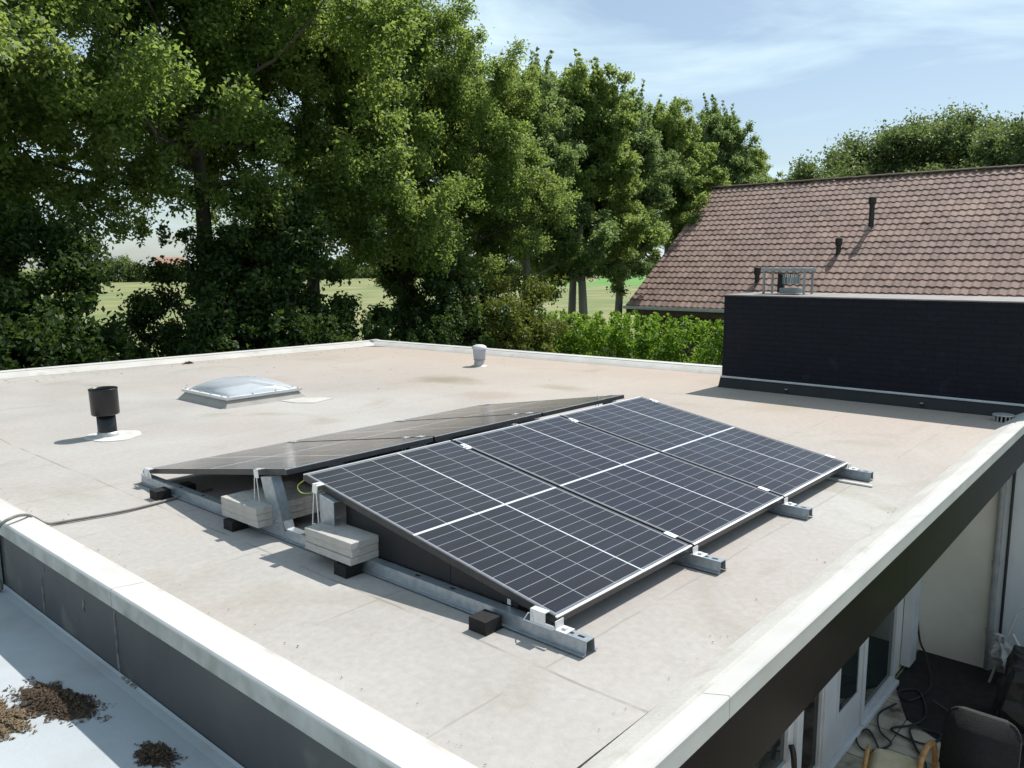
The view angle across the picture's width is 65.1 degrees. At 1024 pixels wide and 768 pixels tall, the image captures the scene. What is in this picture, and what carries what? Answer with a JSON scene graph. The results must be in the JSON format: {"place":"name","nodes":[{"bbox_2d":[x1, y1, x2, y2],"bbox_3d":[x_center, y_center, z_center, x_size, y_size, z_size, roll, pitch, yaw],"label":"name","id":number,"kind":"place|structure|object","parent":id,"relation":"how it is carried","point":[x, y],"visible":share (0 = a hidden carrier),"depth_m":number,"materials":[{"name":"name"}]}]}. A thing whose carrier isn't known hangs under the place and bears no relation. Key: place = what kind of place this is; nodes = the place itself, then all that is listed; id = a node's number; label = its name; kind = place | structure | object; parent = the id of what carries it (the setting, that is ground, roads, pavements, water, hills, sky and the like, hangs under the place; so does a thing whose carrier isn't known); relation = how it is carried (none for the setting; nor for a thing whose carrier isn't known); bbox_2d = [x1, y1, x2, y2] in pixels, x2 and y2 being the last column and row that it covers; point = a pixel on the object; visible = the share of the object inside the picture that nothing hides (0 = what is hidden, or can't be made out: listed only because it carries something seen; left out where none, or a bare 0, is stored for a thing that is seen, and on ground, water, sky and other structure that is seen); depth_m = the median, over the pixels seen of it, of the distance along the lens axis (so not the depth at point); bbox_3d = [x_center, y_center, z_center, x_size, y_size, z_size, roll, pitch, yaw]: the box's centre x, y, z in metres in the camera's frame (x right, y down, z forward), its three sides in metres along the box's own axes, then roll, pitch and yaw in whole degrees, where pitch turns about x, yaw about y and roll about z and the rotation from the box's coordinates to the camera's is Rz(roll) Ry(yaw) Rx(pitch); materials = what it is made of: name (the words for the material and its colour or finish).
{"place":"outdoors","nodes":[
{"label":"outdoors","id":0,"kind":"place"},
{"bbox_2d":[92,255,129,276],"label":"white farm building","id":1,"kind":"structure","parent":0,"point":[113,257],"depth_m":251.18,"materials":[{"name":"white"}]},
{"bbox_2d":[178,376,333,408],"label":"skylight dome","id":2,"kind":"structure","parent":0,"point":[232,392],"depth_m":9.38,"materials":[{"name":"plastic"}]},
{"bbox_2d":[3,268,639,357],"bbox_3d":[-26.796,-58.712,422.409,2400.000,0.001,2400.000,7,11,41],"label":"ground","id":3,"kind":"structure","parent":0,"point":[599,298],"depth_m":106.30,"materials":[{"name":"green plant"}]},
{"bbox_2d":[0,53,62,121],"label":"oak tree","id":4,"kind":"object","parent":3,"relation":"on","point":[34,95],"visible":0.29,"depth_m":17.04,"materials":[{"name":"green plant"}]},
{"bbox_2d":[0,253,332,281],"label":"woodland","id":5,"kind":"object","parent":3,"relation":"on","point":[123,267],"visible":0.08,"depth_m":207.54,"materials":[{"name":"green plant"}]},
{"bbox_2d":[154,257,183,264],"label":"orange roof farmhouse","id":6,"kind":"object","parent":3,"relation":"on","point":[165,258],"visible":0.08,"depth_m":261.48,"materials":[{"name":"white"}]},
{"bbox_2d":[328,252,657,278],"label":"woodland","id":7,"kind":"object","parent":3,"relation":"on","point":[363,273],"visible":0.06,"depth_m":253.25,"materials":[{"name":"green plant"}]},
{"bbox_2d":[540,64,657,327],"bbox_3d":[2.345,-7.004,33.864,6.339,12.505,6.827,-3,9,-19],"label":"poplar tree","id":8,"kind":"object","parent":3,"relation":"on","point":[572,287],"visible":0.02,"depth_m":32.70,"materials":[{"name":"green plant"}]},
{"bbox_2d":[641,94,734,264],"bbox_3d":[7.945,-8.306,41.225,7.024,12.866,6.522,1,9,8],"label":"poplar tree","id":9,"kind":"object","parent":3,"relation":"on","point":[674,126],"visible":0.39,"depth_m":39.91,"materials":[{"name":"green plant"}]},
{"bbox_2d":[671,93,771,225],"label":"poplar tree","id":10,"kind":"object","parent":3,"relation":"on","point":[727,132],"visible":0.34,"depth_m":46.62,"materials":[{"name":"green plant"}]},
{"bbox_2d":[738,142,785,184],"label":"poplar tree","id":11,"kind":"object","parent":3,"relation":"on","point":[758,157],"visible":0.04,"depth_m":52.08,"materials":[{"name":"green plant"}]},
{"bbox_2d":[781,149,874,183],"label":"background tree","id":12,"kind":"object","parent":3,"relation":"on","point":[807,170],"visible":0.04,"depth_m":53.94,"materials":[{"name":"green plant"}]},
{"bbox_2d":[813,107,960,178],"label":"background tree","id":13,"kind":"object","parent":3,"relation":"on","point":[854,153],"visible":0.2,"depth_m":55.55,"materials":[{"name":"green plant"}]},
{"bbox_2d":[862,97,1023,177],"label":"background tree","id":14,"kind":"object","parent":3,"relation":"on","point":[965,125],"visible":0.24,"depth_m":52.82,"materials":[{"name":"green plant"}]},
{"bbox_2d":[0,0,1023,267],"label":"sky","id":15,"kind":"structure","parent":0,"point":[807,73],"materials":[{"name":"blue"}]},
{"bbox_2d":[483,275,645,286],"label":"field","id":16,"kind":"structure","parent":0,"point":[628,282],"depth_m":183.87,"materials":[{"name":"green plant"}]},
{"bbox_2d":[630,355,1004,676],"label":"garden lawn","id":17,"kind":"structure","parent":0,"point":[900,669],"depth_m":8.56,"materials":[{"name":"green plant"}]},
{"bbox_2d":[0,259,43,369],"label":"tall shrub","id":18,"kind":"object","parent":17,"relation":"on","point":[8,292],"visible":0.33,"depth_m":13.38,"materials":[{"name":"green plant"}]},
{"bbox_2d":[0,80,82,173],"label":"oak tree","id":19,"kind":"object","parent":17,"relation":"on","point":[23,124],"visible":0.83,"depth_m":16.10,"materials":[{"name":"green plant"}]},
{"bbox_2d":[0,310,134,370],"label":"shrub","id":20,"kind":"object","parent":17,"relation":"on","point":[31,341],"visible":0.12,"depth_m":13.75,"materials":[{"name":"green plant"}]},
{"bbox_2d":[0,198,138,368],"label":"tall shrub","id":21,"kind":"object","parent":17,"relation":"on","point":[81,266],"visible":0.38,"depth_m":14.80,"materials":[{"name":"green plant"}]},
{"bbox_2d":[12,326,153,368],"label":"shrub","id":22,"kind":"object","parent":17,"relation":"on","point":[126,342],"visible":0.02,"depth_m":15.73,"materials":[{"name":"green plant"}]},
{"bbox_2d":[0,0,188,251],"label":"oak tree","id":23,"kind":"object","parent":17,"relation":"on","point":[14,19],"visible":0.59,"depth_m":16.41,"materials":[{"name":"green plant"}]},
{"bbox_2d":[0,558,243,767],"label":"roof extension","id":24,"kind":"object","parent":17,"relation":"on","point":[37,644],"visible":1,"depth_m":3.34,"materials":[{"name":"paint"}]},
{"bbox_2d":[0,695,36,740],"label":"dead moss heap","id":25,"kind":"object","parent":24,"relation":"on","point":[11,719],"visible":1,"depth_m":3.27,"materials":[{"name":"plant"}]},
{"bbox_2d":[3,676,111,726],"bbox_3d":[-1.959,1.345,3.425,0.645,0.040,0.265,5,10,29],"label":"dead moss heap","id":26,"kind":"object","parent":24,"relation":"on","point":[60,703],"visible":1,"depth_m":3.40,"materials":[{"name":"brown plant"}]},
{"bbox_2d":[132,740,186,767],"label":"dead moss heap","id":27,"kind":"object","parent":24,"relation":"on","point":[158,754],"visible":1,"depth_m":3.04,"materials":[{"name":"brown plant"}]},
{"bbox_2d":[115,336,239,359],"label":"shrub","id":28,"kind":"object","parent":17,"relation":"on","point":[144,349],"visible":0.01,"depth_m":16.66,"materials":[{"name":"green plant"}]},
{"bbox_2d":[115,221,285,358],"bbox_3d":[-7.063,-1.097,18.902,3.999,5.297,4.106,-1,9,-8],"label":"tall shrub","id":29,"kind":"object","parent":17,"relation":"on","point":[146,308],"visible":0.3,"depth_m":18.04,"materials":[{"name":"green plant"}]},
{"bbox_2d":[0,0,454,278],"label":"oak tree","id":30,"kind":"object","parent":17,"relation":"on","point":[118,82],"visible":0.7,"depth_m":17.97,"materials":[{"name":"green plant"}]},
{"bbox_2d":[161,306,309,355],"bbox_3d":[-6.144,0.042,17.553,3.751,3.446,3.632,4,9,25],"label":"shrub","id":31,"kind":"object","parent":17,"relation":"on","point":[222,338],"visible":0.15,"depth_m":17.09,"materials":[{"name":"green plant"}]},
{"bbox_2d":[175,180,364,349],"bbox_3d":[-5.934,-1.704,19.704,4.852,6.260,4.726,2,9,17],"label":"tall shrub","id":32,"kind":"object","parent":17,"relation":"on","point":[286,279],"visible":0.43,"depth_m":18.42,"materials":[{"name":"green plant"}]},
{"bbox_2d":[112,0,475,316],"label":"oak tree","id":33,"kind":"object","parent":17,"relation":"on","point":[389,158],"visible":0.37,"depth_m":20.38,"materials":[{"name":"green plant"}]},
{"bbox_2d":[237,308,374,349],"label":"shrub","id":34,"kind":"object","parent":17,"relation":"on","point":[308,332],"visible":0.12,"depth_m":17.86,"materials":[{"name":"green plant"}]},
{"bbox_2d":[312,317,400,340],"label":"shrub","id":35,"kind":"object","parent":17,"relation":"on","point":[381,332],"visible":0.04,"depth_m":20.11,"materials":[{"name":"green plant"}]},
{"bbox_2d":[244,0,536,327],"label":"oak tree","id":36,"kind":"object","parent":17,"relation":"on","point":[449,23],"visible":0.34,"depth_m":22.46,"materials":[{"name":"green plant"}]},
{"bbox_2d":[360,325,449,344],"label":"shrub","id":37,"kind":"object","parent":17,"relation":"on","point":[425,337],"visible":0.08,"depth_m":21.30,"materials":[{"name":"green plant"}]},
{"bbox_2d":[361,222,497,345],"bbox_3d":[-2.408,-1.991,23.957,4.292,5.537,4.180,-1,9,-4],"label":"tall shrub","id":38,"kind":"object","parent":17,"relation":"on","point":[410,300],"visible":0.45,"depth_m":23.07,"materials":[{"name":"green plant"}]},
{"bbox_2d":[387,312,473,346],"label":"shrub","id":39,"kind":"object","parent":17,"relation":"on","point":[443,323],"visible":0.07,"depth_m":21.89,"materials":[{"name":"green plant"}]},
{"bbox_2d":[345,28,582,304],"bbox_3d":[-1.919,-5.419,26.614,7.963,11.502,7.565,8,12,43],"label":"oak tree","id":40,"kind":"object","parent":17,"relation":"on","point":[510,94],"visible":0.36,"depth_m":25.14,"materials":[{"name":"green plant"}]},
{"bbox_2d":[420,301,545,351],"bbox_3d":[-0.770,-0.742,23.014,3.957,3.346,4.324,-5,10,-30],"label":"shrub","id":41,"kind":"object","parent":17,"relation":"on","point":[474,326],"visible":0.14,"depth_m":22.17,"materials":[{"name":"green plant"}]},
{"bbox_2d":[460,293,563,353],"bbox_3d":[-0.112,-0.880,23.317,3.172,3.516,3.184,2,9,17],"label":"yellowish shrub","id":42,"kind":"object","parent":17,"relation":"on","point":[519,336],"visible":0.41,"depth_m":22.67,"materials":[{"name":"green plant"}]},
{"bbox_2d":[0,339,1023,767],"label":"flat roof house","id":43,"kind":"structure","parent":17,"relation":"on","point":[202,621],"depth_m":4.08,"materials":[{"name":"concrete"}]},
{"bbox_2d":[0,488,212,590],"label":"cable","id":44,"kind":"object","parent":43,"relation":"on","point":[78,519],"visible":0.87,"depth_m":4.97,"materials":[{"name":"black rubber"}]},
{"bbox_2d":[84,386,140,441],"bbox_3d":[-3.668,0.257,7.386,0.504,0.452,0.482,7,11,41],"label":"black vent pipe","id":45,"kind":"object","parent":43,"relation":"on","point":[104,405],"visible":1,"depth_m":7.33,"materials":[{"name":"plastic"}]},
{"bbox_2d":[139,467,597,657],"bbox_3d":[-1.197,0.710,4.500,3.994,0.394,0.278,7,11,41],"label":"mounting rail","id":46,"kind":"object","parent":43,"relation":"on","point":[488,617],"visible":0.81,"depth_m":3.97,"materials":[{"name":"metal"}]},
{"bbox_2d":[222,505,319,527],"bbox_3d":[-1.445,0.763,4.901,0.396,0.038,0.480,7,11,40],"label":"concrete paver","id":47,"kind":"object","parent":46,"relation":"on","point":[268,522],"visible":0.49,"depth_m":4.76,"materials":[{"name":"grey concrete"}]},
{"bbox_2d":[222,499,319,521],"bbox_3d":[-1.446,0.725,4.892,0.396,0.038,0.480,7,11,41],"label":"concrete paver","id":48,"kind":"object","parent":47,"relation":"on","point":[269,515],"visible":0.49,"depth_m":4.75,"materials":[{"name":"grey concrete"}]},
{"bbox_2d":[221,481,324,515],"bbox_3d":[-1.446,0.686,4.880,0.396,0.038,0.480,7,11,41],"label":"concrete paver","id":49,"kind":"object","parent":48,"relation":"on","point":[245,501],"visible":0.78,"depth_m":4.80,"materials":[{"name":"grey concrete"}]},
{"bbox_2d":[305,541,378,565],"bbox_3d":[-0.796,0.848,4.320,0.396,0.038,0.480,7,11,41],"label":"concrete paver","id":50,"kind":"object","parent":46,"relation":"on","point":[341,558],"visible":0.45,"depth_m":4.10,"materials":[{"name":"grey concrete"}]},
{"bbox_2d":[306,535,377,557],"bbox_3d":[-0.792,0.808,4.321,0.396,0.038,0.480,7,11,41],"label":"concrete paver","id":51,"kind":"object","parent":50,"relation":"on","point":[353,553],"visible":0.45,"depth_m":4.10,"materials":[{"name":"grey concrete"}]},
{"bbox_2d":[305,515,378,550],"bbox_3d":[-0.794,0.770,4.308,0.396,0.038,0.480,7,11,40],"label":"concrete paver","id":52,"kind":"object","parent":51,"relation":"on","point":[342,534],"visible":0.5,"depth_m":4.15,"materials":[{"name":"grey concrete"}]},
{"bbox_2d":[346,505,525,607],"bbox_3d":[-0.376,0.809,3.855,1.360,0.252,0.006,7,11,41],"label":"side plate","id":53,"kind":"object","parent":46,"relation":"attached to","point":[394,547],"visible":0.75,"depth_m":3.95,"materials":[{"name":"black metal"}]},
{"bbox_2d":[472,344,487,366],"bbox_3d":[-0.504,-0.448,12.414,0.260,0.334,0.260,7,11,41],"label":"white roof vent","id":54,"kind":"object","parent":43,"relation":"on","point":[479,353],"visible":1,"depth_m":12.34,"materials":[{"name":"plastic"}]},
{"bbox_2d":[0,350,964,767],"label":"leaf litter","id":55,"kind":"object","parent":43,"relation":"attached to","point":[254,624],"visible":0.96,"depth_m":5.05,"materials":[{"name":"brown plant"}]},
{"bbox_2d":[292,436,727,573],"bbox_3d":[-0.439,0.578,5.351,3.994,0.398,0.278,7,11,41],"label":"mounting rail","id":56,"kind":"object","parent":43,"relation":"on","point":[695,558],"visible":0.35,"depth_m":4.16,"materials":[{"name":"metal"}]},
{"bbox_2d":[149,437,432,474],"bbox_3d":[-1.581,0.501,5.601,1.819,0.035,1.136,-5,3,42],"label":"solar panel","id":57,"kind":"object","parent":56,"relation":"attached to","point":[286,458],"visible":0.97,"depth_m":5.34,"materials":[{"name":"grey"}]},
{"bbox_2d":[303,440,691,623],"bbox_3d":[-0.113,0.687,4.322,1.819,0.035,1.136,19,19,38],"label":"solar panel","id":58,"kind":"object","parent":56,"relation":"attached to","point":[526,540],"visible":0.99,"depth_m":4.16,"materials":[{"name":"glass"}]},
{"bbox_2d":[297,480,321,493],"bbox_3d":[-1.097,0.567,4.482,0.208,0.093,0.023,0,9,5],"label":"earth wire","id":59,"kind":"object","parent":58,"relation":"attached to","point":[302,492],"visible":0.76,"depth_m":4.48,"materials":[{"name":"yellow"}]},
{"bbox_2d":[401,412,813,518],"bbox_3d":[0.325,0.447,6.209,3.994,0.398,0.278,7,11,41],"label":"mounting rail","id":60,"kind":"object","parent":43,"relation":"on","point":[787,508],"visible":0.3,"depth_m":5.01,"materials":[{"name":"metal"}]},
{"bbox_2d":[290,413,541,441],"bbox_3d":[-0.816,0.370,6.460,1.819,0.035,1.136,-5,3,42],"label":"solar panel","id":61,"kind":"object","parent":60,"relation":"on","point":[440,429],"visible":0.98,"depth_m":6.25,"materials":[{"name":"grey"}]},
{"bbox_2d":[452,415,783,547],"bbox_3d":[0.652,0.556,5.181,1.819,0.035,1.136,19,19,38],"label":"solar panel","id":62,"kind":"object","parent":60,"relation":"attached to","point":[693,505],"visible":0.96,"depth_m":5.05,"materials":[{"name":"grey"}]},
{"bbox_2d":[484,394,873,480],"bbox_3d":[1.085,0.317,7.063,3.994,0.398,0.278,7,11,41],"label":"mounting rail","id":63,"kind":"object","parent":43,"relation":"on","point":[849,471],"visible":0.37,"depth_m":5.87,"materials":[{"name":"metal"}]},
{"bbox_2d":[394,395,623,421],"bbox_3d":[-0.052,0.239,7.318,1.819,0.035,1.136,-5,3,42],"label":"solar panel","id":64,"kind":"object","parent":63,"relation":"attached to","point":[544,408],"visible":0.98,"depth_m":7.12,"materials":[{"name":"grey"}]},
{"bbox_2d":[560,397,847,500],"bbox_3d":[1.416,0.425,6.040,1.819,0.035,1.136,19,19,38],"label":"solar panel","id":65,"kind":"object","parent":63,"relation":"attached to","point":[780,468],"visible":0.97,"depth_m":5.92,"materials":[{"name":"grey"}]},
{"bbox_2d":[753,722,793,767],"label":"window","id":66,"kind":"structure","parent":43,"relation":"in","point":[778,756],"depth_m":6.07,"materials":[{"name":"white paint"}]},
{"bbox_2d":[801,687,824,767],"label":"window","id":67,"kind":"structure","parent":43,"relation":"in","point":[813,713],"depth_m":6.59,"materials":[{"name":"white paint"}]},
{"bbox_2d":[826,643,863,764],"bbox_3d":[2.928,2.049,6.990,0.050,2.380,0.900,7,11,41],"label":"door","id":68,"kind":"structure","parent":43,"relation":"in","point":[845,694],"depth_m":7.09,"materials":[{"name":"white paint"}]},
{"bbox_2d":[826,478,872,486],"bbox_3d":[2.357,0.696,5.786,0.460,0.011,0.025,7,11,41],"label":"metal strip","id":69,"kind":"object","parent":43,"relation":"on","point":[851,482],"visible":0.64,"depth_m":5.73,"materials":[{"name":"metal"}]},
{"bbox_2d":[859,602,899,722],"bbox_3d":[3.569,1.923,7.715,0.060,2.390,1.030,7,11,41],"label":"window","id":70,"kind":"structure","parent":43,"relation":"in","point":[880,648],"depth_m":7.85,"materials":[{"name":"white paint"}]},
{"bbox_2d":[992,413,1014,421],"bbox_3d":[4.878,0.329,7.970,0.200,0.074,0.200,7,11,41],"label":"roof outlet grate","id":71,"kind":"object","parent":43,"relation":"on","point":[1001,417],"visible":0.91,"depth_m":7.92,"materials":[{"name":"grey metal"}]},
{"bbox_2d":[471,273,575,353],"bbox_3d":[0.023,-1.377,24.724,3.702,4.088,3.689,7,11,41],"label":"yellowish shrub","id":72,"kind":"object","parent":17,"relation":"on","point":[536,287],"visible":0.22,"depth_m":24.24,"materials":[{"name":"green plant"}]},
{"bbox_2d":[470,46,621,310],"bbox_3d":[0.981,-6.084,29.061,6.075,12.110,6.988,4,9,24],"label":"poplar tree","id":73,"kind":"object","parent":17,"relation":"on","point":[576,256],"visible":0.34,"depth_m":28.47,"materials":[{"name":"green plant"}]},
{"bbox_2d":[514,48,670,352],"bbox_3d":[2.772,-6.559,31.686,6.695,12.265,6.217,1,9,5],"label":"poplar tree","id":74,"kind":"object","parent":17,"relation":"on","point":[594,97],"visible":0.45,"depth_m":30.19,"materials":[{"name":"green plant"}]},
{"bbox_2d":[555,75,690,356],"bbox_3d":[4.393,-7.255,35.974,6.199,12.357,7.131,-1,9,-2],"label":"poplar tree","id":75,"kind":"object","parent":17,"relation":"on","point":[645,142],"visible":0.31,"depth_m":34.37,"materials":[{"name":"green plant"}]},
{"bbox_2d":[531,307,723,365],"bbox_3d":[5.847,-0.475,22.217,16.324,2.961,3.170,7,11,41],"label":"garden hedge","id":76,"kind":"object","parent":17,"relation":"on","point":[614,332],"visible":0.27,"depth_m":23.44,"materials":[{"name":"green plant"}]},
{"bbox_2d":[718,268,1023,672],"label":"black brick block","id":77,"kind":"structure","parent":17,"relation":"on","point":[959,354],"depth_m":8.75,"materials":[{"name":"brick"}]},
{"bbox_2d":[893,133,1023,175],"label":"background tree","id":78,"kind":"object","parent":17,"relation":"on","point":[986,162],"visible":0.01,"depth_m":47.93,"materials":[{"name":"green plant"}]},
{"bbox_2d":[956,106,1023,169],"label":"background tree","id":79,"kind":"object","parent":17,"relation":"on","point":[1013,138],"visible":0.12,"depth_m":46.78,"materials":[{"name":"green plant"}]},
{"bbox_2d":[623,164,1023,364],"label":"tiled roof house","id":80,"kind":"structure","parent":0,"point":[953,232],"depth_m":32.67,"materials":[{"name":"brown tile"}]},
{"bbox_2d":[835,650,940,767],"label":"terrace","id":81,"kind":"structure","parent":0,"point":[889,718],"depth_m":7.35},
{"bbox_2d":[855,703,896,751],"bbox_3d":[3.189,3.256,7.145,0.300,0.018,1.922,5,10,32],"label":"garden hose","id":82,"kind":"object","parent":81,"relation":"on","point":[881,733],"visible":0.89,"depth_m":7.36,"materials":[{"name":"black rubber"}]},
{"bbox_2d":[862,744,917,767],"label":"cane footstool","id":83,"kind":"object","parent":81,"relation":"on","point":[879,758],"visible":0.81,"depth_m":6.17,"materials":[{"name":"wood"}]},
{"bbox_2d":[890,623,941,767],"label":"extension cord","id":84,"kind":"object","parent":81,"relation":"on","point":[912,726],"visible":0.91,"depth_m":7.61,"materials":[{"name":"black rubber"}]},
{"bbox_2d":[896,650,1023,767],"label":"planting bed","id":85,"kind":"object","parent":81,"relation":"on","point":[956,683],"visible":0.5,"depth_m":8.20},
{"bbox_2d":[988,608,1023,681],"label":"folded parasol","id":86,"kind":"object","parent":85,"relation":"on","point":[1000,649],"visible":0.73,"depth_m":8.16,"materials":[{"name":"fabric"}]},
{"bbox_2d":[993,645,1023,753],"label":"covered barbecue","id":87,"kind":"object","parent":85,"relation":"on","point":[1008,703],"visible":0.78,"depth_m":7.17,"materials":[{"name":"black fabric"}]},
{"bbox_2d":[916,706,1021,767],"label":"cane armchair","id":88,"kind":"object","parent":81,"relation":"on","point":[971,738],"visible":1,"depth_m":6.04,"materials":[{"name":"black fabric"}]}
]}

